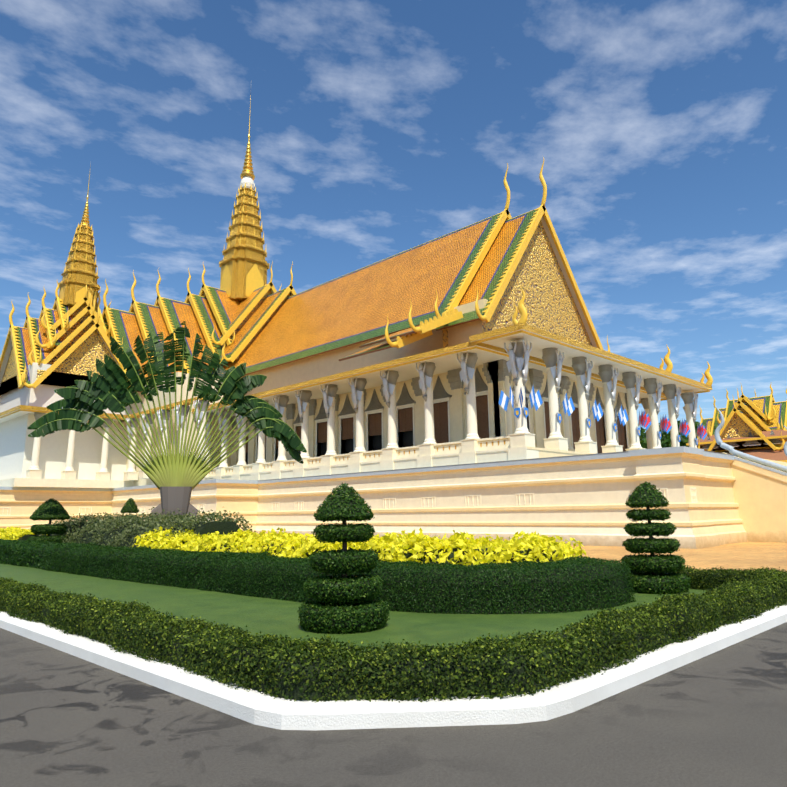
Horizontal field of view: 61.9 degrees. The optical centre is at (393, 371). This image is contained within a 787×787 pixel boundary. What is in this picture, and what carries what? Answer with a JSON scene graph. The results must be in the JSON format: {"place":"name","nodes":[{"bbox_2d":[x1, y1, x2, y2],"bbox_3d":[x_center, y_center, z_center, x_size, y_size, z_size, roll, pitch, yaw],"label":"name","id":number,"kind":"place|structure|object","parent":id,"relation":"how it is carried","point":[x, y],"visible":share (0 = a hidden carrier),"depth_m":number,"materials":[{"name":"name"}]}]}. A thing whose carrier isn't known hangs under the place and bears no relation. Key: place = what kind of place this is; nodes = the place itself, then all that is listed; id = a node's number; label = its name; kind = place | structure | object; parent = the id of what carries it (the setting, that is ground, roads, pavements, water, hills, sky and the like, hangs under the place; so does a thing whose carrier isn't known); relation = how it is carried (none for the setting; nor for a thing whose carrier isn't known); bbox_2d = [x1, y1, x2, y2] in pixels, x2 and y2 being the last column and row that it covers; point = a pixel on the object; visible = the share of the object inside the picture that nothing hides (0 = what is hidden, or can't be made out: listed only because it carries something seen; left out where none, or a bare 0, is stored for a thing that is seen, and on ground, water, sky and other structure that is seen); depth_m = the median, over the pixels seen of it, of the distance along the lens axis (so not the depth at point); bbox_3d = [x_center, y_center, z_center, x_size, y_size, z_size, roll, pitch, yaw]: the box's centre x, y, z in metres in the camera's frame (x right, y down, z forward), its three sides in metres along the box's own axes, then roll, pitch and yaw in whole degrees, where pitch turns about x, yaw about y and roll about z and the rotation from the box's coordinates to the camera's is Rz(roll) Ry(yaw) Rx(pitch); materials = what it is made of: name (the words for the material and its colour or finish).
{"place":"outdoors","nodes":[
{"label":"outdoors","id":0,"kind":"place"},
{"bbox_2d":[0,563,708,652],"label":"island lawn","id":1,"kind":"structure","parent":0,"point":[266,615],"depth_m":10.46,"materials":[{"name":"green plant"}]},
{"bbox_2d":[0,538,99,568],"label":"hedge","id":2,"kind":"object","parent":1,"relation":"on","point":[15,545],"depth_m":22.34,"materials":[{"name":"green plant"}]},
{"bbox_2d":[32,499,67,542],"bbox_3d":[-13.522,6.234,25.736,1.505,2.438,1.482,11,-17,-44],"label":"topiary","id":3,"kind":"object","parent":1,"relation":"on","point":[49,520],"visible":0.1,"depth_m":25.47,"materials":[{"name":"green plant"}]},
{"bbox_2d":[27,535,67,542],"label":"topiary tier leaves","id":4,"kind":"object","parent":3,"relation":"attached to","point":[51,538],"visible":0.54,"depth_m":25.19,"materials":[{"name":"green plant"}]},
{"bbox_2d":[30,523,66,534],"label":"topiary tier leaves","id":5,"kind":"object","parent":3,"relation":"attached to","point":[51,528],"visible":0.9,"depth_m":25.31,"materials":[{"name":"green plant"}]},
{"bbox_2d":[30,498,69,520],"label":"topiary dome leaves","id":6,"kind":"object","parent":3,"relation":"attached to","point":[50,516],"visible":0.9,"depth_m":25.53,"materials":[{"name":"green plant"}]},
{"bbox_2d":[126,500,136,519],"bbox_3d":[-11.677,6.865,28.922,0.730,2.501,0.719,11,-17,-44],"label":"topiary","id":7,"kind":"object","parent":1,"relation":"on","point":[131,509],"visible":0.06,"depth_m":28.89,"materials":[{"name":"green plant"}]},
{"bbox_2d":[120,498,138,513],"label":"topiary dome leaves","id":8,"kind":"object","parent":7,"relation":"attached to","point":[124,509],"visible":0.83,"depth_m":28.92,"materials":[{"name":"green plant"}]},
{"bbox_2d":[41,543,272,589],"bbox_3d":[-6.644,5.155,17.685,1.994,0.838,10.797,11,-17,-44],"label":"hedge","id":9,"kind":"object","parent":1,"relation":"on","point":[140,551],"depth_m":16.60,"materials":[{"name":"green plant"}]},
{"bbox_2d":[27,321,306,520],"bbox_3d":[-8.577,2.631,25.594,10.508,9.284,1.597,3,-13,-15],"label":"travellers palm","id":10,"kind":"object","parent":1,"relation":"on","point":[177,478],"visible":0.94,"depth_m":25.68,"materials":[{"name":"green plant"}]},
{"bbox_2d":[302,486,383,632],"bbox_3d":[-0.728,2.728,9.627,1.190,2.131,1.172,11,-17,-44],"label":"topiary","id":11,"kind":"object","parent":1,"relation":"on","point":[344,544],"visible":0.31,"depth_m":9.23,"materials":[{"name":"green plant"}]},
{"bbox_2d":[311,522,374,543],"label":"topiary tier leaves","id":12,"kind":"object","parent":11,"relation":"attached to","point":[321,529],"visible":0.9,"depth_m":9.41,"materials":[{"name":"green plant"}]},
{"bbox_2d":[304,573,382,605],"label":"topiary tier leaves","id":13,"kind":"object","parent":11,"relation":"attached to","point":[339,579],"visible":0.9,"depth_m":9.16,"materials":[{"name":"green plant"}]},
{"bbox_2d":[308,547,378,575],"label":"topiary tier leaves","id":14,"kind":"object","parent":11,"relation":"attached to","point":[352,552],"visible":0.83,"depth_m":9.28,"materials":[{"name":"green plant"}]},
{"bbox_2d":[313,482,374,521],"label":"topiary dome leaves","id":15,"kind":"object","parent":11,"relation":"attached to","point":[326,503],"visible":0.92,"depth_m":9.54,"materials":[{"name":"green plant"}]},
{"bbox_2d":[297,597,389,633],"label":"topiary tier leaves","id":16,"kind":"object","parent":1,"relation":"on","point":[353,607],"visible":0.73,"depth_m":9.00,"materials":[{"name":"green plant"}]},
{"bbox_2d":[0,561,786,702],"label":"hedge","id":17,"kind":"object","parent":1,"relation":"on","point":[712,622],"depth_m":6.38,"materials":[{"name":"green plant"}]},
{"bbox_2d":[198,554,635,614],"bbox_3d":[0.020,4.068,13.055,4.113,0.813,8.182,11,-17,-44],"label":"hedge","id":18,"kind":"object","parent":1,"relation":"on","point":[570,562],"depth_m":10.85,"materials":[{"name":"green plant"}]},
{"bbox_2d":[625,484,685,593],"bbox_3d":[5.220,3.383,13.319,1.210,2.251,1.192,11,-17,-44],"label":"topiary","id":19,"kind":"object","parent":1,"relation":"on","point":[653,533],"visible":0.31,"depth_m":12.94,"materials":[{"name":"green plant"}]},
{"bbox_2d":[625,481,668,507],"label":"topiary dome leaves","id":20,"kind":"object","parent":19,"relation":"attached to","point":[636,492],"visible":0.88,"depth_m":13.30,"materials":[{"name":"green plant"}]},
{"bbox_2d":[626,508,671,521],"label":"topiary tier leaves","id":21,"kind":"object","parent":19,"relation":"attached to","point":[629,515],"visible":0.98,"depth_m":13.16,"materials":[{"name":"green plant"}]},
{"bbox_2d":[624,521,676,536],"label":"topiary tier leaves","id":22,"kind":"object","parent":19,"relation":"attached to","point":[648,529],"visible":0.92,"depth_m":13.06,"materials":[{"name":"green plant"}]},
{"bbox_2d":[622,536,680,554],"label":"topiary tier leaves","id":23,"kind":"object","parent":19,"relation":"attached to","point":[626,545],"visible":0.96,"depth_m":12.96,"materials":[{"name":"green plant"}]},
{"bbox_2d":[621,553,684,573],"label":"topiary tier leaves","id":24,"kind":"object","parent":19,"relation":"attached to","point":[663,557],"visible":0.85,"depth_m":12.82,"materials":[{"name":"green plant"}]},
{"bbox_2d":[628,571,690,593],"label":"topiary tier leaves","id":25,"kind":"object","parent":1,"relation":"on","point":[646,576],"visible":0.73,"depth_m":12.65,"materials":[{"name":"green plant"}]},
{"bbox_2d":[0,446,747,548],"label":"terrace plinth","id":26,"kind":"structure","parent":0,"point":[582,498],"depth_m":36.73,"materials":[{"name":"beige paint"}]},
{"bbox_2d":[0,164,133,487],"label":"temple building","id":27,"kind":"structure","parent":26,"relation":"on","point":[64,341],"depth_m":65.01,"materials":[{"name":"white paint"}]},
{"bbox_2d":[120,372,232,485],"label":"transept wall","id":28,"kind":"structure","parent":26,"relation":"on","point":[138,476],"depth_m":62.58,"materials":[{"name":"paint"}]},
{"bbox_2d":[102,157,712,391],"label":"throne hall roofs","id":29,"kind":"structure","parent":26,"relation":"on","point":[511,270],"depth_m":57.34,"materials":[{"name":"orange tile"}]},
{"bbox_2d":[219,95,269,300],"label":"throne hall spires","id":30,"kind":"object","parent":29,"relation":"on","point":[244,265],"visible":1,"depth_m":85.30,"materials":[{"name":"gold metal"}]},
{"bbox_2d":[192,299,711,479],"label":"colonnade","id":31,"kind":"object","parent":26,"relation":"on","point":[430,401],"depth_m":46.97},
{"bbox_2d":[499,384,706,444],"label":"flags","id":32,"kind":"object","parent":31,"relation":"attached to","point":[536,401],"depth_m":42.26,"materials":[{"name":"blue fabric"}]},
{"bbox_2d":[0,622,786,786],"bbox_3d":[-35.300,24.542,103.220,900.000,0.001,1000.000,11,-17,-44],"label":"asphalt ground","id":33,"kind":"structure","parent":0,"point":[717,718],"depth_m":4.98,"materials":[{"name":"grey asphalt"}]},
{"bbox_2d":[0,526,47,540],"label":"golden bush","id":34,"kind":"object","parent":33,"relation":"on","point":[16,532],"depth_m":28.22,"materials":[{"name":"yellow plant"}]},
{"bbox_2d":[36,507,259,546],"bbox_3d":[-9.396,5.952,23.841,3.674,1.986,13.203,11,-17,-44],"label":"green shrub","id":35,"kind":"object","parent":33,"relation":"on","point":[166,521],"depth_m":22.16,"materials":[{"name":"green plant"}]},
{"bbox_2d":[133,526,587,565],"bbox_3d":[-1.757,4.534,16.261,4.386,1.402,12.985,11,-17,-44],"label":"golden bush","id":36,"kind":"object","parent":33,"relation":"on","point":[394,543],"depth_m":12.97,"materials":[{"name":"yellow plant"}]},
{"bbox_2d":[0,603,786,729],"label":"island kerb","id":37,"kind":"structure","parent":33,"relation":"on","point":[255,707],"depth_m":5.82,"materials":[{"name":"white concrete"}]},
{"bbox_2d":[0,0,786,434],"label":"sky","id":38,"kind":"structure","parent":0,"point":[380,130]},
{"bbox_2d":[306,539,786,572],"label":"orange paving","id":39,"kind":"structure","parent":0,"point":[746,555],"depth_m":24.55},
{"bbox_2d":[640,431,697,448],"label":"tree","id":40,"kind":"object","parent":39,"relation":"on","point":[665,440],"visible":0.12,"depth_m":109.11,"materials":[{"name":"green plant"}]},
{"bbox_2d":[639,420,699,446],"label":"tree","id":41,"kind":"object","parent":39,"relation":"on","point":[643,434],"depth_m":118.57,"materials":[{"name":"green plant"}]},
{"bbox_2d":[714,406,786,542],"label":"stair","id":42,"kind":"object","parent":39,"relation":"on","point":[759,485],"visible":0.98,"depth_m":33.48,"materials":[{"name":"yellow paint"}]},
{"bbox_2d":[686,384,786,461],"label":"pavilion","id":43,"kind":"structure","parent":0,"point":[754,426],"depth_m":84.79,"materials":[{"name":"gold paint"}]}
]}

